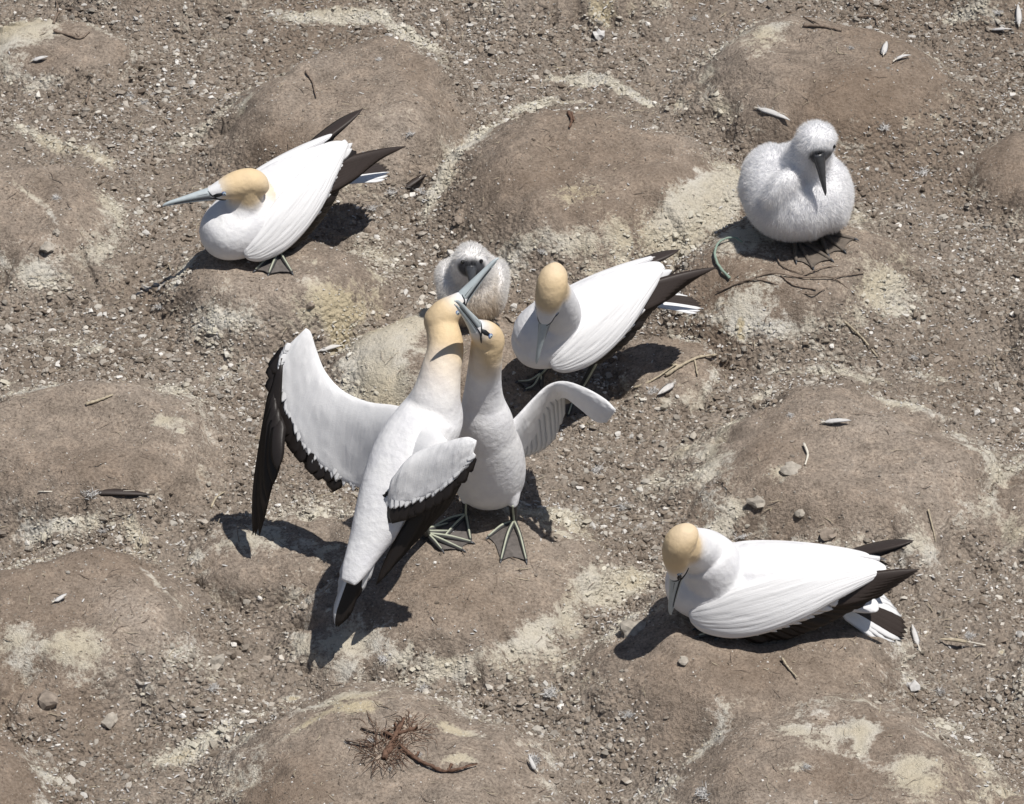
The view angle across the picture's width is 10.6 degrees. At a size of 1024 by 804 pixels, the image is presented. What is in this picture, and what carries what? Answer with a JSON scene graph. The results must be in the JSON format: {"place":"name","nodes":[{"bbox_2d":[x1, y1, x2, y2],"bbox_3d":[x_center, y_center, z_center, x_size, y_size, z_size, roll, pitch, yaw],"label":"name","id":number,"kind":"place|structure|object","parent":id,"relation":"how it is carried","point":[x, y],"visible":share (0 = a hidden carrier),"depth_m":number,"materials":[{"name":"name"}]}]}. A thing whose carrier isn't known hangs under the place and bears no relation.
{"place":"outdoors","nodes":[
{"label":"outdoors","id":0,"kind":"place"},
{"bbox_2d":[0,0,1023,803],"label":"ground","id":1,"kind":"structure","parent":0,"point":[754,76],"depth_m":11.80,"materials":[{"name":"brown soil"}]},
{"bbox_2d":[30,56,47,60],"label":"loose feather","id":2,"kind":"object","parent":1,"relation":"on","point":[38,58],"visible":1,"depth_m":13.00,"materials":[{"name":"white"}]},
{"bbox_2d":[37,689,57,709],"bbox_3d":[-0.931,0.599,11.079,0.046,0.036,0.041,0,36,0],"label":"stone","id":3,"kind":"object","parent":1,"relation":"on","point":[47,699],"visible":1,"depth_m":11.06,"materials":[{"name":"beige stone"}]},
{"bbox_2d":[40,241,54,252],"bbox_3d":[-1.035,-0.346,12.323,0.032,0.019,0.039,0,36,0],"label":"stone","id":4,"kind":"object","parent":1,"relation":"on","point":[46,246],"visible":1,"depth_m":12.31,"materials":[{"name":"beige stone"}]},
{"bbox_2d":[52,228,59,235],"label":"stone","id":5,"kind":"object","parent":1,"relation":"on","point":[56,232],"visible":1,"depth_m":12.34,"materials":[{"name":"beige stone"}]},
{"bbox_2d":[52,593,66,602],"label":"loose feather","id":6,"kind":"object","parent":1,"relation":"on","point":[59,598],"visible":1,"depth_m":11.24,"materials":[{"name":"white"}]},
{"bbox_2d":[53,29,89,38],"bbox_3d":[-1.044,-0.870,13.089,0.088,0.010,0.034,2,36,2],"label":"stick","id":7,"kind":"object","parent":1,"relation":"on","point":[68,34],"visible":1,"depth_m":13.09,"materials":[{"name":"brown wood"}]},
{"bbox_2d":[52,1,91,23],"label":"stick","id":8,"kind":"object","parent":1,"relation":"on","point":[56,16],"visible":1,"depth_m":13.25,"materials":[{"name":"wood"}]},
{"bbox_2d":[73,488,100,498],"bbox_3d":[-0.892,0.185,11.585,0.061,0.028,0.062,0,36,0],"label":"down tuft","id":9,"kind":"object","parent":1,"relation":"on","point":[92,491],"visible":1,"depth_m":11.58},
{"bbox_2d":[85,85,90,103],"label":"stick","id":10,"kind":"object","parent":1,"relation":"on","point":[86,101],"visible":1,"depth_m":12.97,"materials":[{"name":"brown wood"}]},
{"bbox_2d":[38,488,151,495],"bbox_3d":[-0.874,0.186,11.591,0.238,0.017,0.032,4,36,5],"label":"loose feather","id":11,"kind":"object","parent":1,"relation":"on","point":[116,492],"visible":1,"depth_m":11.59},
{"bbox_2d":[86,394,112,405],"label":"stick","id":12,"kind":"object","parent":1,"relation":"on","point":[98,400],"visible":1,"depth_m":11.79,"materials":[{"name":"wood"}]},
{"bbox_2d":[101,712,117,728],"bbox_3d":[-0.809,0.640,11.110,0.029,0.022,0.041,10,37,13],"label":"stone","id":13,"kind":"object","parent":1,"relation":"on","point":[109,721],"visible":1,"depth_m":11.10,"materials":[{"name":"beige stone"}]},
{"bbox_2d":[205,683,220,691],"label":"down tuft","id":14,"kind":"object","parent":1,"relation":"on","point":[210,688],"visible":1,"depth_m":11.15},
{"bbox_2d":[207,654,224,669],"bbox_3d":[-0.600,0.530,11.226,0.043,0.030,0.039,-18,40,-23],"label":"stone","id":15,"kind":"object","parent":1,"relation":"on","point":[216,662],"visible":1,"depth_m":11.22,"materials":[{"name":"beige stone"}]},
{"bbox_2d":[210,491,224,507],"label":"stick","id":16,"kind":"object","parent":1,"relation":"on","point":[215,498],"visible":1,"depth_m":11.69,"materials":[{"name":"wood"}]},
{"bbox_2d":[162,108,405,275],"bbox_3d":[-0.494,-0.475,12.289,0.252,0.226,0.574,24,42,29],"label":"gannet","id":17,"kind":"object","parent":1,"relation":"on","point":[269,213],"visible":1,"depth_m":12.21,"materials":[{"name":"white"}]},
{"bbox_2d":[306,301,314,308],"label":"stone","id":18,"kind":"object","parent":1,"relation":"on","point":[310,305],"visible":1,"depth_m":12.14,"materials":[{"name":"beige stone"}]},
{"bbox_2d":[305,70,316,97],"bbox_3d":[-0.461,-0.734,12.778,0.012,0.015,0.128,-8,37,-11],"label":"stick","id":19,"kind":"object","parent":1,"relation":"on","point":[308,75],"visible":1,"depth_m":12.79,"materials":[{"name":"brown wood"}]},
{"bbox_2d":[317,343,341,351],"bbox_3d":[-0.406,-0.123,12.150,0.068,0.016,0.025,-24,42,-29],"label":"loose feather","id":20,"kind":"object","parent":1,"relation":"on","point":[331,347],"visible":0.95,"depth_m":12.15,"materials":[{"name":"white"}]},
{"bbox_2d":[362,202,377,211],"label":"down tuft","id":21,"kind":"object","parent":1,"relation":"on","point":[370,208],"visible":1,"depth_m":12.58,"materials":[{"name":"white"}]},
{"bbox_2d":[252,258,498,626],"bbox_3d":[-0.282,0.076,11.176,0.513,0.641,0.504,0,36,0],"label":"gannet","id":22,"kind":"object","parent":1,"relation":"on","point":[406,466],"visible":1,"depth_m":11.12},
{"bbox_2d":[374,653,392,663],"bbox_3d":[-0.257,0.512,11.191,0.035,0.017,0.047,-20,40,-25],"label":"down tuft","id":23,"kind":"object","parent":1,"relation":"on","point":[382,658],"visible":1,"depth_m":11.19,"materials":[{"name":"white"}]},
{"bbox_2d":[383,187,398,196],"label":"down tuft","id":24,"kind":"object","parent":1,"relation":"on","point":[392,191],"visible":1,"depth_m":12.59,"materials":[{"name":"white"}]},
{"bbox_2d":[390,173,426,197],"bbox_3d":[-0.235,-0.493,12.608,0.105,0.025,0.027,-22,41,-27],"label":"loose feather","id":25,"kind":"object","parent":1,"relation":"on","point":[413,182],"visible":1,"depth_m":12.61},
{"bbox_2d":[345,710,476,775],"bbox_3d":[-0.198,0.667,10.842,0.262,0.027,0.209,0,36,0],"label":"dry weed","id":26,"kind":"object","parent":1,"relation":"on","point":[394,737],"visible":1,"depth_m":10.83,"materials":[{"name":"brown plant"}]},
{"bbox_2d":[414,682,429,691],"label":"down tuft","id":27,"kind":"object","parent":1,"relation":"on","point":[422,687],"visible":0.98,"depth_m":11.18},
{"bbox_2d":[452,216,462,225],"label":"stone","id":28,"kind":"object","parent":1,"relation":"on","point":[457,220],"visible":1,"depth_m":12.48,"materials":[{"name":"beige stone"}]},
{"bbox_2d":[433,240,511,327],"bbox_3d":[-0.085,-0.272,12.050,0.181,0.241,0.183,24,42,29],"label":"gannet chick","id":29,"kind":"object","parent":1,"relation":"on","point":[464,264],"visible":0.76,"depth_m":12.00},
{"bbox_2d":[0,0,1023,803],"bbox_3d":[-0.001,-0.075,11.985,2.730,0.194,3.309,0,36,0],"label":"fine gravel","id":30,"kind":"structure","parent":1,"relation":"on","point":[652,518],"depth_m":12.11,"materials":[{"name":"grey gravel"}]},
{"bbox_2d":[0,0,1023,803],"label":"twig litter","id":31,"kind":"object","parent":1,"relation":"on","point":[520,368],"visible":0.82,"depth_m":11.83,"materials":[{"name":"brown wood"}]},
{"bbox_2d":[0,0,1023,803],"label":"down litter","id":32,"kind":"object","parent":1,"relation":"on","point":[516,314],"visible":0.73,"depth_m":12.15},
{"bbox_2d":[0,0,1023,803],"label":"straw litter","id":33,"kind":"object","parent":1,"relation":"on","point":[528,402],"visible":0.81,"depth_m":12.02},
{"bbox_2d":[435,300,615,563],"bbox_3d":[0.018,0.020,11.407,0.385,0.848,0.447,0,36,0],"label":"gannet","id":34,"kind":"object","parent":1,"relation":"on","point":[506,444],"visible":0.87,"depth_m":11.31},
{"bbox_2d":[527,755,537,771],"bbox_3d":[0.039,0.711,10.856,0.035,0.021,0.018,29,45,34],"label":"loose feather","id":35,"kind":"object","parent":1,"relation":"on","point":[532,763],"visible":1,"depth_m":10.85,"materials":[{"name":"white"}]},
{"bbox_2d":[528,752,541,765],"bbox_3d":[0.041,0.705,10.882,0.044,0.020,0.052,21,41,26],"label":"down tuft","id":36,"kind":"object","parent":1,"relation":"on","point":[535,759],"visible":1,"depth_m":10.89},
{"bbox_2d":[543,69,550,75],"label":"stone","id":37,"kind":"object","parent":1,"relation":"on","point":[546,72],"visible":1,"depth_m":13.06,"materials":[{"name":"beige stone"}]},
{"bbox_2d":[538,682,561,697],"bbox_3d":[0.078,0.582,11.142,0.054,0.023,0.049,-26,43,-31],"label":"down tuft","id":38,"kind":"object","parent":1,"relation":"on","point":[549,692],"visible":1,"depth_m":11.14,"materials":[{"name":"white"}]},
{"bbox_2d":[567,110,574,127],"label":"stick","id":39,"kind":"object","parent":1,"relation":"on","point":[570,115],"visible":1,"depth_m":12.63,"materials":[{"name":"brown wood"}]},
{"bbox_2d":[589,463,603,474],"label":"down tuft","id":40,"kind":"object","parent":1,"relation":"on","point":[596,468],"visible":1,"depth_m":11.80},
{"bbox_2d":[592,28,604,39],"bbox_3d":[0.207,-0.872,13.161,0.030,0.033,0.034,0,36,0],"label":"down ball","id":41,"kind":"object","parent":1,"relation":"on","point":[598,34],"visible":1,"depth_m":13.15,"materials":[{"name":"white"}]},
{"bbox_2d":[511,249,716,419],"bbox_3d":[0.199,-0.197,11.878,0.481,0.468,0.205,-25,43,-30],"label":"gannet","id":42,"kind":"object","parent":1,"relation":"on","point":[592,322],"visible":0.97,"depth_m":11.79,"materials":[{"name":"white"}]},
{"bbox_2d":[616,500,632,510],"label":"down tuft","id":43,"kind":"object","parent":1,"relation":"on","point":[622,506],"visible":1,"depth_m":11.69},
{"bbox_2d":[619,710,633,718],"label":"down tuft","id":44,"kind":"object","parent":1,"relation":"on","point":[630,714],"visible":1,"depth_m":11.03,"materials":[{"name":"white"}]},
{"bbox_2d":[619,619,645,637],"bbox_3d":[0.247,0.461,11.194,0.054,0.032,0.053,-15,39,-20],"label":"stone","id":45,"kind":"object","parent":1,"relation":"on","point":[627,627],"visible":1,"depth_m":11.18,"materials":[{"name":"beige stone"}]},
{"bbox_2d":[647,385,657,394],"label":"down tuft","id":46,"kind":"object","parent":1,"relation":"on","point":[651,390],"visible":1,"depth_m":12.01,"materials":[{"name":"white"}]},
{"bbox_2d":[633,363,676,387],"bbox_3d":[0.314,-0.054,12.034,0.108,0.034,0.015,-16,39,-21],"label":"dry stalk","id":47,"kind":"object","parent":1,"relation":"on","point":[653,379],"visible":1,"depth_m":12.03,"materials":[{"name":"plant"}]},
{"bbox_2d":[657,381,675,394],"bbox_3d":[0.336,-0.037,12.001,0.065,0.017,0.026,-28,44,-33],"label":"loose feather","id":48,"kind":"object","parent":1,"relation":"on","point":[667,387],"visible":1,"depth_m":12.00,"materials":[{"name":"white"}]},
{"bbox_2d":[678,656,688,665],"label":"stone","id":49,"kind":"object","parent":1,"relation":"on","point":[683,660],"visible":1,"depth_m":11.06,"materials":[{"name":"beige stone"}]},
{"bbox_2d":[665,354,716,375],"bbox_3d":[0.400,-0.077,12.058,0.149,0.028,0.057,-20,41,-25],"label":"dry stalk","id":50,"kind":"object","parent":1,"relation":"on","point":[670,371],"visible":1,"depth_m":12.05,"materials":[{"name":"plant"}]},
{"bbox_2d":[694,781,712,800],"bbox_3d":[0.373,0.752,10.745,0.055,0.021,0.056,-23,42,-28],"label":"down tuft","id":51,"kind":"object","parent":1,"relation":"on","point":[703,792],"visible":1,"depth_m":10.74,"materials":[{"name":"white"}]},
{"bbox_2d":[713,237,742,278],"bbox_3d":[0.469,-0.320,12.217,0.058,0.031,0.126,9,37,12],"label":"cord","id":52,"kind":"object","parent":1,"relation":"on","point":[717,262],"visible":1,"depth_m":12.22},
{"bbox_2d":[734,532,748,539],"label":"down tuft","id":53,"kind":"object","parent":1,"relation":"on","point":[743,536],"visible":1,"depth_m":11.52,"materials":[{"name":"white"}]},
{"bbox_2d":[746,495,764,508],"bbox_3d":[0.510,0.210,11.520,0.042,0.024,0.031,-8,37,-11],"label":"stone","id":54,"kind":"object","parent":1,"relation":"on","point":[757,502],"visible":1,"depth_m":11.52,"materials":[{"name":"beige stone"}]},
{"bbox_2d":[716,279,825,294],"bbox_3d":[0.568,-0.245,12.146,0.241,0.041,0.026,6,36,8],"label":"stick","id":55,"kind":"object","parent":1,"relation":"on","point":[764,281],"visible":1,"depth_m":12.15,"materials":[{"name":"brown wood"}]},
{"bbox_2d":[754,104,789,119],"bbox_3d":[0.603,-0.670,12.743,0.102,0.016,0.029,19,40,24],"label":"loose feather","id":56,"kind":"object","parent":1,"relation":"on","point":[772,112],"visible":1,"depth_m":12.74,"materials":[{"name":"white"}]},
{"bbox_2d":[781,657,797,677],"bbox_3d":[0.553,0.531,11.046,0.008,0.015,0.081,-11,37,-15],"label":"stick","id":57,"kind":"object","parent":1,"relation":"on","point":[786,665],"visible":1,"depth_m":11.04,"materials":[{"name":"wood"}]},
{"bbox_2d":[662,523,919,643],"bbox_3d":[0.556,0.344,11.105,0.518,0.383,0.262,0,36,0],"label":"gannet","id":58,"kind":"object","parent":1,"relation":"on","point":[718,585],"visible":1,"depth_m":11.06,"materials":[{"name":"white"}]},
{"bbox_2d":[774,252,807,274],"bbox_3d":[0.607,-0.301,12.189,0.024,0.006,0.115,-24,43,-30],"label":"stick","id":59,"kind":"object","parent":1,"relation":"on","point":[785,267],"visible":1,"depth_m":12.18,"materials":[{"name":"brown wood"}]},
{"bbox_2d":[780,461,801,474],"bbox_3d":[0.583,0.141,11.554,0.047,0.021,0.045,0,36,0],"label":"stone","id":60,"kind":"object","parent":1,"relation":"on","point":[790,468],"visible":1,"depth_m":11.55,"materials":[{"name":"beige stone"}]},
{"bbox_2d":[736,119,858,271],"bbox_3d":[0.632,-0.502,12.195,0.275,0.329,0.286,0,36,0],"label":"gannet chick","id":61,"kind":"object","parent":1,"relation":"on","point":[798,191],"visible":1,"depth_m":12.15},
{"bbox_2d":[794,509,804,517],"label":"stone","id":62,"kind":"object","parent":1,"relation":"on","point":[799,513],"visible":1,"depth_m":11.49,"materials":[{"name":"beige stone"}]},
{"bbox_2d":[739,266,864,294],"bbox_3d":[0.643,-0.262,12.154,0.282,0.043,0.071,-6,36,-9],"label":"stick","id":63,"kind":"object","parent":1,"relation":"on","point":[786,274],"visible":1,"depth_m":12.15,"materials":[{"name":"brown wood"}]},
{"bbox_2d":[802,442,808,464],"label":"dry stalk","id":64,"kind":"object","parent":1,"relation":"on","point":[806,449],"visible":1,"depth_m":11.61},
{"bbox_2d":[802,761,810,769],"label":"down tuft","id":65,"kind":"object","parent":1,"relation":"on","point":[806,766],"visible":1,"depth_m":10.76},
{"bbox_2d":[803,16,841,30],"bbox_3d":[0.719,-0.882,12.962,0.111,0.013,0.038,23,42,28],"label":"stick","id":66,"kind":"object","parent":1,"relation":"on","point":[814,25],"visible":1,"depth_m":12.96,"materials":[{"name":"brown wood"}]},
{"bbox_2d":[820,527,836,540],"bbox_3d":[0.656,0.274,11.459,0.037,0.022,0.030,0,36,0],"label":"stone","id":67,"kind":"object","parent":1,"relation":"on","point":[827,534],"visible":1,"depth_m":11.45,"materials":[{"name":"beige stone"}]},
{"bbox_2d":[820,418,850,423],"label":"loose feather","id":68,"kind":"object","parent":1,"relation":"on","point":[834,420],"visible":1,"depth_m":11.69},
{"bbox_2d":[844,321,877,356],"bbox_3d":[0.768,-0.140,12.125,0.090,0.065,0.011,21,41,26],"label":"stick","id":69,"kind":"object","parent":1,"relation":"on","point":[853,329],"visible":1,"depth_m":12.12,"materials":[{"name":"wood"}]},
{"bbox_2d":[857,15,878,25],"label":"stick","id":70,"kind":"object","parent":1,"relation":"on","point":[860,16],"visible":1,"depth_m":13.24,"materials":[{"name":"brown wood"}]},
{"bbox_2d":[876,122,889,130],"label":"down tuft","id":71,"kind":"object","parent":1,"relation":"on","point":[884,127],"visible":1,"depth_m":12.72,"materials":[{"name":"white"}]},
{"bbox_2d":[881,41,887,55],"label":"loose feather","id":72,"kind":"object","parent":1,"relation":"on","point":[884,48],"visible":1,"depth_m":12.87,"materials":[{"name":"white"}]},
{"bbox_2d":[892,53,909,61],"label":"loose feather","id":73,"kind":"object","parent":1,"relation":"on","point":[901,56],"visible":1,"depth_m":12.84,"materials":[{"name":"white"}]},
{"bbox_2d":[906,680,919,691],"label":"stone","id":74,"kind":"object","parent":1,"relation":"on","point":[913,686],"visible":1,"depth_m":11.14,"materials":[{"name":"white stone"}]},
{"bbox_2d":[911,625,920,651],"bbox_3d":[0.824,0.481,11.279,0.018,0.013,0.088,-4,36,-5],"label":"loose feather","id":75,"kind":"object","parent":1,"relation":"on","point":[915,637],"visible":1,"depth_m":11.28,"materials":[{"name":"white"}]},
{"bbox_2d":[914,166,929,175],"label":"down tuft","id":76,"kind":"object","parent":1,"relation":"on","point":[925,171],"visible":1,"depth_m":12.71,"materials":[{"name":"white"}]},
{"bbox_2d":[927,509,935,541],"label":"stick","id":77,"kind":"object","parent":1,"relation":"on","point":[931,524],"visible":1,"depth_m":11.50,"materials":[{"name":"wood"}]},
{"bbox_2d":[931,685,946,695],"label":"down tuft","id":78,"kind":"object","parent":1,"relation":"on","point":[941,691],"visible":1,"depth_m":11.16,"materials":[{"name":"white"}]},
{"bbox_2d":[938,636,985,645],"bbox_3d":[0.918,0.487,11.292,0.100,0.008,0.013,5,36,7],"label":"loose feather","id":79,"kind":"object","parent":1,"relation":"on","point":[956,640],"visible":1,"depth_m":11.29,"materials":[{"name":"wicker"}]},
{"bbox_2d":[963,631,975,638],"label":"down tuft","id":80,"kind":"object","parent":1,"relation":"on","point":[969,636],"visible":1,"depth_m":11.33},
{"bbox_2d":[972,76,984,85],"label":"stone","id":81,"kind":"object","parent":1,"relation":"on","point":[980,80],"visible":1,"depth_m":12.98,"materials":[{"name":"beige stone"}]},
{"bbox_2d":[989,27,1009,30],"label":"loose feather","id":82,"kind":"object","parent":1,"relation":"on","point":[995,29],"visible":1,"depth_m":13.16,"materials":[{"name":"white"}]},
{"bbox_2d":[1016,4,1021,26],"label":"loose feather","id":83,"kind":"object","parent":1,"relation":"on","point":[1018,15],"visible":1,"depth_m":13.16,"materials":[{"name":"white"}]}
]}

